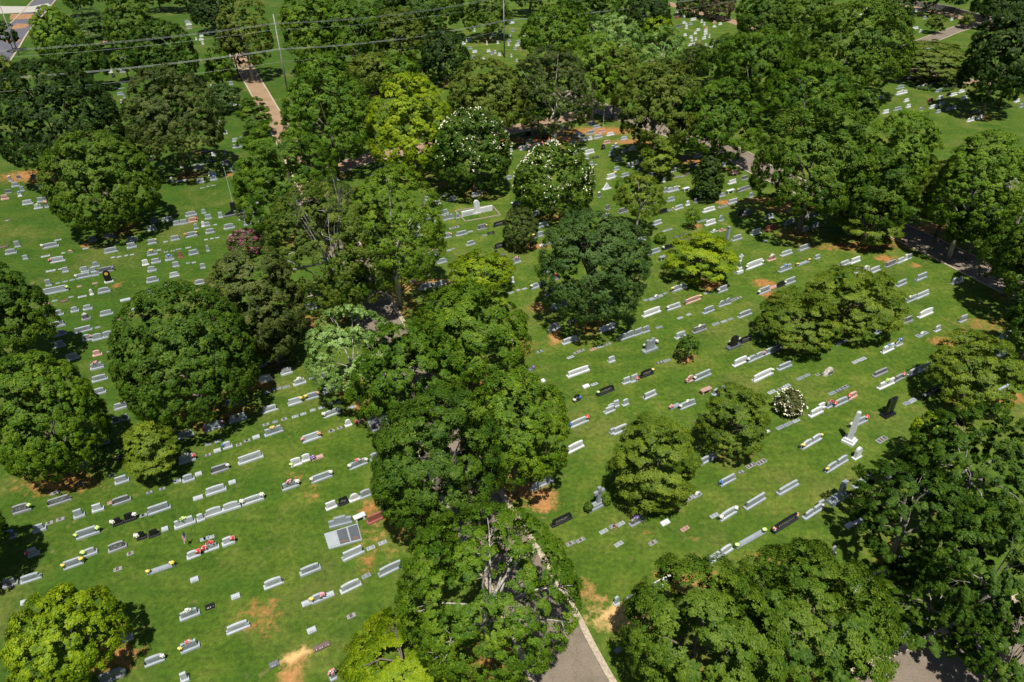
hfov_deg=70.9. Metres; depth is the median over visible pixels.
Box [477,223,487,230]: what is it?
wide headstone
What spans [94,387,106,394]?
wide headstone
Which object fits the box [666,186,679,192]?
wide headstone
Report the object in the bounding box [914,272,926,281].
wide headstone
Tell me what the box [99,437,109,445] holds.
wide headstone
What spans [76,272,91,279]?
wide headstone
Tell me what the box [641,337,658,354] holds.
tall headstone
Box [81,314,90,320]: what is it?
wide headstone
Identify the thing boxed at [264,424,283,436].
wide headstone
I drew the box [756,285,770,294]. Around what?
wide headstone
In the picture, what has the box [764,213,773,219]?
wide headstone
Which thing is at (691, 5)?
shrub
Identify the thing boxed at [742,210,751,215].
wide headstone
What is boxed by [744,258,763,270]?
wide headstone
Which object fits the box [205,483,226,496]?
wide headstone
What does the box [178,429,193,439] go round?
wide headstone
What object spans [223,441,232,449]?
wide headstone
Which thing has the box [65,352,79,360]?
wide headstone
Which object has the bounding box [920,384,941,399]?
wide headstone
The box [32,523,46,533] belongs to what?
wide headstone
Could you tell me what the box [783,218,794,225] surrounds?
wide headstone
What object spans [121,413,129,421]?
wide headstone
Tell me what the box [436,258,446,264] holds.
wide headstone
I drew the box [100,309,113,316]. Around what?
wide headstone
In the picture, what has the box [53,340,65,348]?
wide headstone
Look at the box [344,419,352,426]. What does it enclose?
upright headstone
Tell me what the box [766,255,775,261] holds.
wide headstone
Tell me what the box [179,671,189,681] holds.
wide headstone
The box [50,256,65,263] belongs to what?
wide headstone
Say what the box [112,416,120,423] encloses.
wide headstone
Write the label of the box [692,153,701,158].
wide headstone
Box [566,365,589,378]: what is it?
wide headstone
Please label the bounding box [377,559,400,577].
wide headstone
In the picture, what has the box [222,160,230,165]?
wide headstone
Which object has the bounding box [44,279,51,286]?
upright headstone
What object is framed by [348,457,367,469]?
wide headstone
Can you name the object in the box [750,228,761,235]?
wide headstone
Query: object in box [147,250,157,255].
wide headstone
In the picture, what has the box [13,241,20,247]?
upright headstone
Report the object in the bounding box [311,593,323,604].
wide headstone
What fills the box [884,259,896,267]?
wide headstone
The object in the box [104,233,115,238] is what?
wide headstone
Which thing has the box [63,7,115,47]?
dogwood tree
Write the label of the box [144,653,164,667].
wide headstone
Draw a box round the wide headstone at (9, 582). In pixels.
[2,577,18,589]
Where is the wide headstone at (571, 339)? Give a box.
[561,335,578,344]
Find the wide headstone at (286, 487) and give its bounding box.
[281,479,299,491]
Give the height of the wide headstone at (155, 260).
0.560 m
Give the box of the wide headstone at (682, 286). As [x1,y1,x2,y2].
[670,283,686,292]
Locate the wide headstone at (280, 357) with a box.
[276,354,288,362]
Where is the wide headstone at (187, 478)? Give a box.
[182,473,194,483]
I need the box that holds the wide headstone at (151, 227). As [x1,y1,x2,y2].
[147,225,156,231]
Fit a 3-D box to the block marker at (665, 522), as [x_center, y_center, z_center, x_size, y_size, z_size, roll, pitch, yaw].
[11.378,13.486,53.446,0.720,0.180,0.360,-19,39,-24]
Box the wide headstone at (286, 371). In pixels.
[280,367,292,375]
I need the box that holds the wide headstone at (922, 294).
[916,289,929,299]
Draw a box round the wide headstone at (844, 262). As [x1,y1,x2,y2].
[838,260,849,265]
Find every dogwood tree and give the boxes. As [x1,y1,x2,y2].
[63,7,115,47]
[121,420,180,477]
[234,96,271,136]
[608,410,703,514]
[640,138,679,178]
[664,230,738,283]
[694,380,770,458]
[755,285,843,352]
[802,264,910,337]
[830,200,905,245]
[881,39,974,80]
[924,13,948,32]
[924,328,1023,409]
[958,11,976,27]
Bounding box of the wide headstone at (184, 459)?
[178,453,195,464]
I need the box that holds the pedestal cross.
[733,254,743,274]
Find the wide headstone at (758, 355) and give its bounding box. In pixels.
[747,351,764,362]
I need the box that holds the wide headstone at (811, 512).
[801,503,823,520]
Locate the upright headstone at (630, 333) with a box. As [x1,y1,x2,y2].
[627,330,634,338]
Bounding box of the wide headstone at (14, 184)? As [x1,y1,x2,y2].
[11,182,19,187]
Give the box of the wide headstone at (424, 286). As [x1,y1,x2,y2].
[418,282,432,290]
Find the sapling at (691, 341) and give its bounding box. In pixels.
[676,334,700,361]
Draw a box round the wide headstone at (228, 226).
[224,223,234,229]
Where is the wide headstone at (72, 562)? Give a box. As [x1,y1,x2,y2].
[63,557,83,570]
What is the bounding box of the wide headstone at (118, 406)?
[114,401,126,410]
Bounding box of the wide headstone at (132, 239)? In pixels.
[127,236,137,242]
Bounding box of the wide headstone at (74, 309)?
[71,306,79,312]
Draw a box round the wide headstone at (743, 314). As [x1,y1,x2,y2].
[737,309,751,318]
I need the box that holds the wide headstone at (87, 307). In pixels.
[83,304,92,310]
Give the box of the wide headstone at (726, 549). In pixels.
[710,544,733,563]
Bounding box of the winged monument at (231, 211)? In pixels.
[223,201,245,217]
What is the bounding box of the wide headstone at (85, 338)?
[82,334,91,341]
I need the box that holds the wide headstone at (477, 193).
[471,191,482,196]
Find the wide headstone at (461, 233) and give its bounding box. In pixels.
[455,230,467,236]
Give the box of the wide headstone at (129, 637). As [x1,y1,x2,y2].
[121,632,133,643]
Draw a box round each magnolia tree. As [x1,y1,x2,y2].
[106,279,261,430]
[432,106,512,191]
[512,139,595,217]
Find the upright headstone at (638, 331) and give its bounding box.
[634,327,642,335]
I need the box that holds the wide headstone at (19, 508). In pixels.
[12,502,31,515]
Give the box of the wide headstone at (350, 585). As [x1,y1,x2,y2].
[339,578,361,594]
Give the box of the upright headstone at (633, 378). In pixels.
[630,373,637,383]
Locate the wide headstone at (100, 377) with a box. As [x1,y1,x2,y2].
[92,374,107,382]
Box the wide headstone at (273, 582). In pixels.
[263,576,283,590]
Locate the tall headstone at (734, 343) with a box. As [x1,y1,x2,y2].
[725,335,741,350]
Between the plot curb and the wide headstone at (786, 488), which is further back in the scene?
the plot curb
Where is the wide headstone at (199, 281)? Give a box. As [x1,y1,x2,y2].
[195,279,203,284]
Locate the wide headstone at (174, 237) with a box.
[170,235,179,240]
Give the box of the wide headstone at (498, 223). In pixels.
[492,220,503,227]
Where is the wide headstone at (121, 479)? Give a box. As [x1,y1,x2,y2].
[114,474,129,485]
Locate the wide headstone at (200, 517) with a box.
[196,513,204,522]
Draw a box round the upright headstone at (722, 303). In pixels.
[717,300,725,307]
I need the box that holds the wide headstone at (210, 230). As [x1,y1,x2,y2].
[205,228,214,233]
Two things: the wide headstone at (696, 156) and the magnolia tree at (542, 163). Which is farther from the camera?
the wide headstone at (696, 156)
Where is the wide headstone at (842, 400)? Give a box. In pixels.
[832,396,848,407]
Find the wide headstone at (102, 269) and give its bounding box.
[98,266,113,273]
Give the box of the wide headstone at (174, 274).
[169,271,179,277]
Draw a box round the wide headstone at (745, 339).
[738,335,751,343]
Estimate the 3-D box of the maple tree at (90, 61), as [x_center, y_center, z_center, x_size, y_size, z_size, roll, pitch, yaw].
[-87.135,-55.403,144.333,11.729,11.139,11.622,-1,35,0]
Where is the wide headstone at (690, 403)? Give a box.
[678,398,695,410]
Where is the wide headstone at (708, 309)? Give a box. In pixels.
[702,305,714,314]
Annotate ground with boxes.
[0,0,1023,681]
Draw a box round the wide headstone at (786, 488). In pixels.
[775,479,798,496]
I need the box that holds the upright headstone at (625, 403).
[621,398,628,406]
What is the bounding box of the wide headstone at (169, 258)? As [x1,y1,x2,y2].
[165,255,174,261]
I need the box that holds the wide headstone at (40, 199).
[37,197,46,202]
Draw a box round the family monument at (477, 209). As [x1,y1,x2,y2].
[461,200,492,216]
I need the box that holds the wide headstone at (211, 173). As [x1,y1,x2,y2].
[208,171,216,175]
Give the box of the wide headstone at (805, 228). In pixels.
[802,226,808,231]
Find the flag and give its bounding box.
[182,531,189,545]
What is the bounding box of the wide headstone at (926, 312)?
[916,307,933,318]
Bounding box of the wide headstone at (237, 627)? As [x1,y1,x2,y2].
[226,619,250,635]
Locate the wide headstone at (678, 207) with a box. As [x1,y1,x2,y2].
[673,204,683,210]
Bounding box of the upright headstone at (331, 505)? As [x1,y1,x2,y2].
[325,500,337,510]
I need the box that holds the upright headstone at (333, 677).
[329,671,336,681]
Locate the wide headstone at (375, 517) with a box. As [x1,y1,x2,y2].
[366,511,383,525]
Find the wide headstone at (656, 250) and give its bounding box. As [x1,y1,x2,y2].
[645,247,660,255]
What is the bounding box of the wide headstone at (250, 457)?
[238,450,263,465]
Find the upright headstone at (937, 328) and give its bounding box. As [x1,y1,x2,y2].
[933,325,940,332]
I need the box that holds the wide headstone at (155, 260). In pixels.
[151,258,160,263]
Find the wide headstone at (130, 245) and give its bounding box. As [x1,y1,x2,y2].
[126,242,136,248]
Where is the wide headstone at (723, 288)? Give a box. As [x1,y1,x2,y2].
[716,285,727,293]
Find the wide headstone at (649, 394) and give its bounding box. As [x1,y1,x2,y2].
[642,389,656,399]
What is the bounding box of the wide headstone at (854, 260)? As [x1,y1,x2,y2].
[849,256,860,264]
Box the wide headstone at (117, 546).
[108,540,126,553]
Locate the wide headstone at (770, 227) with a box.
[763,224,776,231]
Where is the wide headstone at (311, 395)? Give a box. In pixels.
[305,391,319,400]
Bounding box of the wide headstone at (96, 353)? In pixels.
[92,350,101,356]
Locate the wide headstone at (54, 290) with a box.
[43,285,68,294]
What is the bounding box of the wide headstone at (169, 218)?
[161,216,172,221]
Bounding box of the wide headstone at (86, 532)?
[75,525,99,540]
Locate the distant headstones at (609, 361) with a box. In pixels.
[5,3,1019,503]
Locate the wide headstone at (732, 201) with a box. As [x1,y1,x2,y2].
[727,198,738,204]
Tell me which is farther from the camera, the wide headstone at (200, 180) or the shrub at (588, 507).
the wide headstone at (200, 180)
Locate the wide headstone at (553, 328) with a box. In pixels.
[547,323,560,332]
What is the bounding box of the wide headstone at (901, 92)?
[895,90,907,95]
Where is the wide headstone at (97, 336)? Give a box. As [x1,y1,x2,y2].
[92,331,110,341]
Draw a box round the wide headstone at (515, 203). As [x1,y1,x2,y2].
[511,200,524,205]
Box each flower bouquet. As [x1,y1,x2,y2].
[78,555,85,561]
[168,559,175,566]
[182,638,192,645]
[183,606,193,612]
[204,540,215,546]
[327,667,335,676]
[633,514,641,520]
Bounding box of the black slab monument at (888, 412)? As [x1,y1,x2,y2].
[879,396,898,419]
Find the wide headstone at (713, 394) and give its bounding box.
[711,385,725,395]
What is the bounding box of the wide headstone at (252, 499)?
[242,494,263,506]
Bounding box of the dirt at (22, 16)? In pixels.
[10,14,33,19]
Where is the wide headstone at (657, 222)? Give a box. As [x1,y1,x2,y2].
[651,219,662,225]
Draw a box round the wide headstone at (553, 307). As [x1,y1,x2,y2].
[551,301,568,309]
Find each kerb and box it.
[10,0,33,22]
[10,0,55,60]
[229,54,304,199]
[232,34,311,167]
[296,108,580,184]
[300,202,536,681]
[328,195,616,681]
[340,109,603,172]
[557,98,1017,301]
[566,90,1023,279]
[851,593,1019,673]
[903,24,961,44]
[916,6,989,23]
[939,21,992,40]
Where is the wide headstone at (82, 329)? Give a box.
[74,325,92,333]
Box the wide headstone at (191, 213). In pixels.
[185,211,196,216]
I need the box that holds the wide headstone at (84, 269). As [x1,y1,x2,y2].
[80,266,89,272]
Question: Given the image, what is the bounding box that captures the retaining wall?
[902,1,989,21]
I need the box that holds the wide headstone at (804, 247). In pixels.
[797,243,809,251]
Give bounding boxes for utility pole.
[0,1,19,55]
[273,14,287,91]
[503,0,504,57]
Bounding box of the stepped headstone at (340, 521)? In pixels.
[328,514,352,528]
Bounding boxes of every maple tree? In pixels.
[0,57,127,176]
[0,349,111,483]
[36,129,162,233]
[44,35,110,92]
[126,17,199,84]
[188,0,235,32]
[246,303,299,367]
[365,71,452,179]
[419,27,471,84]
[623,0,671,37]
[640,15,673,43]
[873,0,913,45]
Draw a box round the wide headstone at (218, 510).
[204,501,240,518]
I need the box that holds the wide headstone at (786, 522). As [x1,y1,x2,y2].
[770,512,798,533]
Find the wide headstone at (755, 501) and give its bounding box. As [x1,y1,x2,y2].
[743,492,765,510]
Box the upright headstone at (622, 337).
[618,333,626,340]
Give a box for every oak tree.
[0,20,19,51]
[0,54,32,116]
[0,261,62,371]
[0,511,11,558]
[0,582,134,681]
[28,4,84,64]
[62,0,93,14]
[90,95,119,127]
[96,0,128,10]
[102,0,160,54]
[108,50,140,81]
[119,63,227,175]
[142,0,171,11]
[166,0,196,11]
[201,47,235,82]
[203,242,309,363]
[213,21,250,77]
[231,119,342,234]
[277,0,342,63]
[279,65,375,172]
[294,50,349,83]
[301,79,346,124]
[318,255,374,324]
[319,0,384,73]
[336,605,465,681]
[344,317,468,422]
[346,51,397,95]
[368,6,427,59]
[369,380,506,537]
[372,0,465,36]
[373,52,422,85]
[405,279,531,384]
[420,122,468,188]
[446,55,535,136]
[448,248,515,293]
[459,364,570,495]
[462,0,512,39]
[510,0,554,13]
[517,1,592,69]
[519,81,555,139]
[533,207,653,325]
[552,0,624,34]
[591,47,639,118]
[617,56,702,162]
[618,551,791,681]
[648,64,685,98]
[669,77,765,163]
[694,30,764,80]
[712,28,800,110]
[719,537,908,681]
[734,0,794,35]
[748,97,880,235]
[758,57,856,126]
[772,0,834,51]
[788,0,916,91]
[840,148,921,240]
[851,108,944,216]
[852,89,880,121]
[905,158,985,237]
[908,410,953,464]
[910,0,968,14]
[941,197,1014,259]
[955,4,1023,116]
[969,0,1023,27]
[976,212,1023,296]
[993,226,1023,320]
[1002,290,1023,360]
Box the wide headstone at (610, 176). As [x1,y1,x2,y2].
[606,173,615,179]
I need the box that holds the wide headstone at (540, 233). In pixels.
[534,231,543,238]
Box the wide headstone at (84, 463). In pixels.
[78,461,93,469]
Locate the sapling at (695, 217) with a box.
[685,208,700,229]
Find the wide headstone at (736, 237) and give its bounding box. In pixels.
[731,234,742,241]
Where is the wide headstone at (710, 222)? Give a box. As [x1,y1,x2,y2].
[704,218,715,226]
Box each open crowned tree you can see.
[216,0,274,80]
[260,176,397,318]
[304,303,396,405]
[339,162,446,306]
[394,500,583,681]
[509,44,594,140]
[566,30,622,120]
[581,12,643,56]
[612,170,666,234]
[636,25,686,64]
[923,128,1023,258]
[988,151,1023,224]
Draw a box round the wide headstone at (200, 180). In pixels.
[197,178,204,183]
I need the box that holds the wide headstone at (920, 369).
[917,365,923,373]
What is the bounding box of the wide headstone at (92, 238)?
[89,236,97,241]
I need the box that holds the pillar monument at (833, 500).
[825,479,848,507]
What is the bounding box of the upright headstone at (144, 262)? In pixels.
[141,259,148,265]
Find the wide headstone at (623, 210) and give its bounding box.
[617,208,627,214]
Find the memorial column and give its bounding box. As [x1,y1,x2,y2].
[722,226,730,243]
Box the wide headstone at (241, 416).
[238,412,246,421]
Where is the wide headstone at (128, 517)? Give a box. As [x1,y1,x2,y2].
[123,512,136,523]
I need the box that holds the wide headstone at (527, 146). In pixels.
[518,144,530,150]
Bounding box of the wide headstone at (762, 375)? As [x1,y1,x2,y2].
[751,368,773,382]
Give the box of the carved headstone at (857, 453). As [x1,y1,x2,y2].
[851,446,862,460]
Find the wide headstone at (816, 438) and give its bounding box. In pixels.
[799,433,821,450]
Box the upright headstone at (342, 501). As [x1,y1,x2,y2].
[338,496,348,506]
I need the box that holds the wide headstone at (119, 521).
[112,517,123,527]
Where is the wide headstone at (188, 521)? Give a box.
[174,515,195,529]
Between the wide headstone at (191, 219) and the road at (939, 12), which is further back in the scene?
the road at (939, 12)
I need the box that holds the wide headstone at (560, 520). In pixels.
[550,512,572,527]
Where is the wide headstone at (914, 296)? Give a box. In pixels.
[906,294,916,302]
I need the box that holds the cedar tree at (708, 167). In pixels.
[691,151,724,204]
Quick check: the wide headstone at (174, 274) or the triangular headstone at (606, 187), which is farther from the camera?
the triangular headstone at (606, 187)
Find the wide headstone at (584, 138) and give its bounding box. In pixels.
[579,136,587,141]
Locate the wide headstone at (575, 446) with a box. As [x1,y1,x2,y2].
[568,440,584,453]
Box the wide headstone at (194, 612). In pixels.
[179,607,200,621]
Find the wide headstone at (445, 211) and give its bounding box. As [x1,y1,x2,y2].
[439,209,448,215]
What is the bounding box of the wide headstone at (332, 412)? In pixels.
[323,407,340,418]
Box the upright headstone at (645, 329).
[642,325,649,333]
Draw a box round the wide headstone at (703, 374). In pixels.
[693,369,711,381]
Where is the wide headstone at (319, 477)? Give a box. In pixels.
[311,470,332,483]
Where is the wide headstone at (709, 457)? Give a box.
[700,453,717,465]
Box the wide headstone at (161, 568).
[147,563,174,575]
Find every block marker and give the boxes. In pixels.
[114,455,121,460]
[120,297,130,301]
[161,525,168,531]
[174,478,180,483]
[190,575,198,583]
[193,494,202,500]
[195,471,201,476]
[205,602,214,610]
[213,448,220,453]
[228,479,235,484]
[231,592,240,600]
[252,434,259,439]
[269,659,278,668]
[301,599,311,607]
[306,626,316,634]
[312,454,323,460]
[312,640,330,652]
[323,590,334,599]
[355,419,364,424]
[648,294,662,300]
[660,518,669,526]
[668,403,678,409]
[691,491,701,498]
[795,260,809,266]
[844,521,856,528]
[855,517,863,524]
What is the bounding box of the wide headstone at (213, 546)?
[204,542,219,552]
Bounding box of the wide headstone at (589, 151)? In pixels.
[584,149,594,154]
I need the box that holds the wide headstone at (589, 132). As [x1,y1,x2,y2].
[586,130,594,134]
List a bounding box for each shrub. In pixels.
[205,82,240,114]
[225,227,263,256]
[341,394,352,403]
[502,206,539,251]
[584,501,592,512]
[601,494,611,504]
[624,644,648,668]
[654,232,666,242]
[676,0,701,16]
[680,43,711,74]
[701,0,736,21]
[772,387,807,417]
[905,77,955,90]
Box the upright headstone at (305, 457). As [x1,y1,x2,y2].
[302,453,310,462]
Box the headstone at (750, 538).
[733,529,765,548]
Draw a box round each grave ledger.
[324,523,361,549]
[366,414,389,431]
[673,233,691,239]
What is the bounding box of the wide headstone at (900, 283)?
[895,279,907,287]
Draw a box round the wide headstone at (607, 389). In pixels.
[596,385,614,396]
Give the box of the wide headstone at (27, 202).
[22,199,33,205]
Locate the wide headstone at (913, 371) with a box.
[906,367,917,377]
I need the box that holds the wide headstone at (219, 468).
[211,463,229,474]
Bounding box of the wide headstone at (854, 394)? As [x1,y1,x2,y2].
[848,391,857,400]
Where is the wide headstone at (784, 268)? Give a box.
[777,263,791,272]
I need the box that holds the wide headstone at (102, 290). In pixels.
[97,287,110,293]
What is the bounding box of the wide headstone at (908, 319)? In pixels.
[900,316,912,324]
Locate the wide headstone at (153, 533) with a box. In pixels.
[148,528,160,538]
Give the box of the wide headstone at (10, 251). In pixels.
[5,249,16,254]
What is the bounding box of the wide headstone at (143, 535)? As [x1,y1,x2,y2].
[136,531,146,540]
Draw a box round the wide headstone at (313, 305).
[305,302,317,309]
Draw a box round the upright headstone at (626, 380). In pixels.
[621,376,630,384]
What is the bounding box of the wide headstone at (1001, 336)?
[997,330,1011,339]
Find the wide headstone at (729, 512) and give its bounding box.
[717,506,736,521]
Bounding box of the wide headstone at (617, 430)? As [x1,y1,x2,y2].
[613,423,626,435]
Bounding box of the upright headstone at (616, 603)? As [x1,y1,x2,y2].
[612,596,619,606]
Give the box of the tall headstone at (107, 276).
[102,270,113,283]
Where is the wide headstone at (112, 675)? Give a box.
[97,667,125,681]
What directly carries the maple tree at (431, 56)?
on the ground
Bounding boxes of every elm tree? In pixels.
[839,458,978,586]
[870,554,1000,668]
[896,402,1023,543]
[911,495,1023,641]
[955,595,1023,681]
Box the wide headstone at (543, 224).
[538,221,548,227]
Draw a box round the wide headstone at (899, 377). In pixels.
[894,373,904,382]
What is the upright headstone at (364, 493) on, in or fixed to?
on the ground
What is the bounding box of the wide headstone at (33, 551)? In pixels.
[27,547,39,557]
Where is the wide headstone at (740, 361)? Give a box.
[731,355,746,367]
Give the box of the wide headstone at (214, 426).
[204,420,224,432]
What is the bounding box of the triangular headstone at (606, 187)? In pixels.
[601,182,611,190]
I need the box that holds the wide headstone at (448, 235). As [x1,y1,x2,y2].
[444,232,451,238]
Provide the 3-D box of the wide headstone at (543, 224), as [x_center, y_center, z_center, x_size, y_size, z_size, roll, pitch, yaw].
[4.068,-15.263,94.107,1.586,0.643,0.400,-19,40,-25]
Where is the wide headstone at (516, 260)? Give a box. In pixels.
[513,257,521,263]
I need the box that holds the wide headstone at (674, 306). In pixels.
[665,302,680,310]
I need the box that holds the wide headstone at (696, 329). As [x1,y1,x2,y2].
[691,324,706,333]
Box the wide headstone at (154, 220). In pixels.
[150,217,159,223]
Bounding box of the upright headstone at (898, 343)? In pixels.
[894,339,902,346]
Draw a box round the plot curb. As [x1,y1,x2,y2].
[454,205,500,221]
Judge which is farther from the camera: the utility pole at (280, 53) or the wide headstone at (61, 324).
the utility pole at (280, 53)
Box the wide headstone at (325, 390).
[322,385,334,393]
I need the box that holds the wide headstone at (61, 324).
[50,321,65,327]
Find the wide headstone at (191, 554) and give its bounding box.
[186,549,200,560]
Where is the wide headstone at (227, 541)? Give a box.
[222,536,235,547]
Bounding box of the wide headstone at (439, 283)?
[433,279,446,287]
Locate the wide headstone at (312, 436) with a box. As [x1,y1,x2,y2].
[302,431,321,443]
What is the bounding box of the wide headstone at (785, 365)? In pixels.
[776,361,791,371]
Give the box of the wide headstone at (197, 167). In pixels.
[193,165,203,169]
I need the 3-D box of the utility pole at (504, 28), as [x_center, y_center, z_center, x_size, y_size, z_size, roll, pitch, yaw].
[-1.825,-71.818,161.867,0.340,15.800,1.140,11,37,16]
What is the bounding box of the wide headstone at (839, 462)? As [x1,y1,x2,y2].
[823,455,848,473]
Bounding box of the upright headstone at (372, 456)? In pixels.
[370,452,376,460]
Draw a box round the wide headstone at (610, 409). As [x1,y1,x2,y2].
[603,405,615,414]
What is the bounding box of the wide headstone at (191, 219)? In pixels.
[188,217,197,222]
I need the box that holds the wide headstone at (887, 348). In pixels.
[880,342,894,353]
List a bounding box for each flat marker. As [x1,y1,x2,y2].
[50,490,59,495]
[56,516,64,521]
[113,566,121,571]
[346,612,355,619]
[361,572,370,578]
[366,545,374,550]
[378,539,386,545]
[566,540,574,546]
[575,537,585,543]
[599,528,608,534]
[614,541,623,547]
[614,647,621,653]
[617,521,625,526]
[648,539,657,545]
[680,525,689,531]
[709,512,718,518]
[745,462,755,468]
[755,458,766,465]
[775,425,784,430]
[783,421,792,426]
[875,435,888,443]
[908,397,917,403]
[914,330,928,337]
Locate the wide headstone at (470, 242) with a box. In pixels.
[466,240,475,245]
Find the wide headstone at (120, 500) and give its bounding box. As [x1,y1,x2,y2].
[111,494,131,506]
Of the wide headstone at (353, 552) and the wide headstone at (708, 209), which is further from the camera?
the wide headstone at (708, 209)
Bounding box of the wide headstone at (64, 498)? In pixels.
[47,494,71,507]
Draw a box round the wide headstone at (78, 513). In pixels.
[72,508,85,519]
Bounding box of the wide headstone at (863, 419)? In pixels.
[847,416,867,427]
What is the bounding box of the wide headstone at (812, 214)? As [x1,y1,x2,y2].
[809,211,820,217]
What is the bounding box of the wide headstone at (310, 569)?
[299,562,321,577]
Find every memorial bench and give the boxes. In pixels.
[352,511,365,522]
[700,386,711,394]
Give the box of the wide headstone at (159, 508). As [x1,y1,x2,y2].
[147,501,170,515]
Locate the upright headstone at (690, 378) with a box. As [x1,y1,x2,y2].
[687,375,693,382]
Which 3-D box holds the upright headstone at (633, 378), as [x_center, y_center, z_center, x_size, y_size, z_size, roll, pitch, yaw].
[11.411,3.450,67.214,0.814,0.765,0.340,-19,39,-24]
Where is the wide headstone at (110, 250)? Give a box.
[104,247,117,253]
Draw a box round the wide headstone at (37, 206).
[34,204,42,209]
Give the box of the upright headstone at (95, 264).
[92,262,99,266]
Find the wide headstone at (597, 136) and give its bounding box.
[593,134,602,138]
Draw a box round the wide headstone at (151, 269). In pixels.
[147,266,156,272]
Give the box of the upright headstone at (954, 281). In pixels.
[950,277,958,284]
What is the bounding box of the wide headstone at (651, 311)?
[641,306,660,317]
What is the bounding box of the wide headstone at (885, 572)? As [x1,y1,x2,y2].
[868,566,887,580]
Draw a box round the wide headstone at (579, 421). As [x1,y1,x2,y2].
[569,416,588,428]
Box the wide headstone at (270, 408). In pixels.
[262,404,277,413]
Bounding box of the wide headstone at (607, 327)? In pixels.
[598,322,614,332]
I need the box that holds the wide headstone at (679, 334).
[674,330,686,339]
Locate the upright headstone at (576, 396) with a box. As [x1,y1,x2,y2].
[572,394,579,402]
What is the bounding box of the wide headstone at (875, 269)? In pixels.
[870,265,880,272]
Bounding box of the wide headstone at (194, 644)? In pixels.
[180,638,200,654]
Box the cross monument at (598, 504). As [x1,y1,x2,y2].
[589,486,605,513]
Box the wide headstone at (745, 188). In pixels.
[736,185,750,192]
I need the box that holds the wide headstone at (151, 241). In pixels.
[147,238,156,244]
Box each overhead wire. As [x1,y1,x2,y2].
[1,62,275,91]
[4,49,274,77]
[5,49,279,78]
[10,23,271,49]
[12,24,271,50]
[14,30,269,56]
[277,3,502,29]
[280,20,502,48]
[280,21,502,49]
[283,1,481,23]
[286,0,481,22]
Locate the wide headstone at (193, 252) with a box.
[188,249,198,255]
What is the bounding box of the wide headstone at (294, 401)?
[287,396,302,406]
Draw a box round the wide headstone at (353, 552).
[341,544,364,562]
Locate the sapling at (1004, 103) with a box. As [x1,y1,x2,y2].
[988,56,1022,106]
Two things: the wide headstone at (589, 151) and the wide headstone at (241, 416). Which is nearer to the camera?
the wide headstone at (241, 416)
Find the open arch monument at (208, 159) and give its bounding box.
[201,150,213,162]
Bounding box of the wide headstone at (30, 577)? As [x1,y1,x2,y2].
[20,572,41,584]
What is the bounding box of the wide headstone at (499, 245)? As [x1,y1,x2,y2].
[493,242,505,248]
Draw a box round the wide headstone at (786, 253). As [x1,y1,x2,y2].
[779,249,792,256]
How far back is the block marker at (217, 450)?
60.32 m
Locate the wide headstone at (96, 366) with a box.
[90,362,104,370]
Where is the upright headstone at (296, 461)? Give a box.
[290,457,301,467]
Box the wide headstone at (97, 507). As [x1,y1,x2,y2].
[91,503,104,513]
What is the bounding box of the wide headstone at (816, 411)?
[807,406,823,417]
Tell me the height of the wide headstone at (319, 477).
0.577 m
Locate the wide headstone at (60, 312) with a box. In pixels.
[55,310,63,315]
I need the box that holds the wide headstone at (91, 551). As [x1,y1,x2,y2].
[83,547,97,558]
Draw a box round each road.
[0,0,53,68]
[0,3,49,13]
[219,33,325,199]
[299,109,590,186]
[301,200,608,681]
[551,91,1023,299]
[668,2,755,28]
[855,601,1023,681]
[890,16,1002,47]
[897,2,990,25]
[910,68,998,84]
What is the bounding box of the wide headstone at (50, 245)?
[42,242,58,248]
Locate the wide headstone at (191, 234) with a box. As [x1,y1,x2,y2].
[185,231,197,237]
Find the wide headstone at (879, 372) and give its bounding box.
[871,367,887,377]
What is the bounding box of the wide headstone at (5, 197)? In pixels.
[0,194,9,199]
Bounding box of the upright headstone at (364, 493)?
[360,488,371,499]
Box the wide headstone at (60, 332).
[53,330,66,337]
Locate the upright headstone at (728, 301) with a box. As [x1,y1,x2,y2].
[725,298,730,304]
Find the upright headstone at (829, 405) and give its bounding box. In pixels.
[825,401,832,408]
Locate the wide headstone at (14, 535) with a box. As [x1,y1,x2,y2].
[8,531,16,539]
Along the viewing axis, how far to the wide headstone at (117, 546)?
51.95 m
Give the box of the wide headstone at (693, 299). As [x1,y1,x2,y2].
[683,295,700,304]
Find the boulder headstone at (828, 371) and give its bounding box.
[821,366,833,376]
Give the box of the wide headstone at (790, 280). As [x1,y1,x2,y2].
[784,276,795,285]
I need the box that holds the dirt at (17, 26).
[12,23,28,28]
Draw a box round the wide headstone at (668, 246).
[662,243,673,250]
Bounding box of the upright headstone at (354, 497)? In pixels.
[348,493,360,502]
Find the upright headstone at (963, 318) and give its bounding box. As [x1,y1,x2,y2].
[957,314,967,322]
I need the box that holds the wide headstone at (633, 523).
[628,514,644,527]
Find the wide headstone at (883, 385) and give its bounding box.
[876,377,894,390]
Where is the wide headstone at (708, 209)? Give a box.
[702,206,715,212]
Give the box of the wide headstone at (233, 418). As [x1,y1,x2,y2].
[229,414,237,423]
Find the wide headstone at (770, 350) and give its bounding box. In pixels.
[764,346,775,355]
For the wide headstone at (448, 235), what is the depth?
91.82 m
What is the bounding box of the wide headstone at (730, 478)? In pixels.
[718,473,735,486]
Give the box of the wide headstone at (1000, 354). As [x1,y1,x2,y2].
[997,349,1009,356]
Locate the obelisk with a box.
[841,410,861,447]
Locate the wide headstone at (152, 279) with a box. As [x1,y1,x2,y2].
[146,276,158,283]
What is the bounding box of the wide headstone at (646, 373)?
[639,368,653,378]
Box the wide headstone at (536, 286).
[530,280,544,289]
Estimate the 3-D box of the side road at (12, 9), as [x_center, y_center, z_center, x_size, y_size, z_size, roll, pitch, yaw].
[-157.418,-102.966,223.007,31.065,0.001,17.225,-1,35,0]

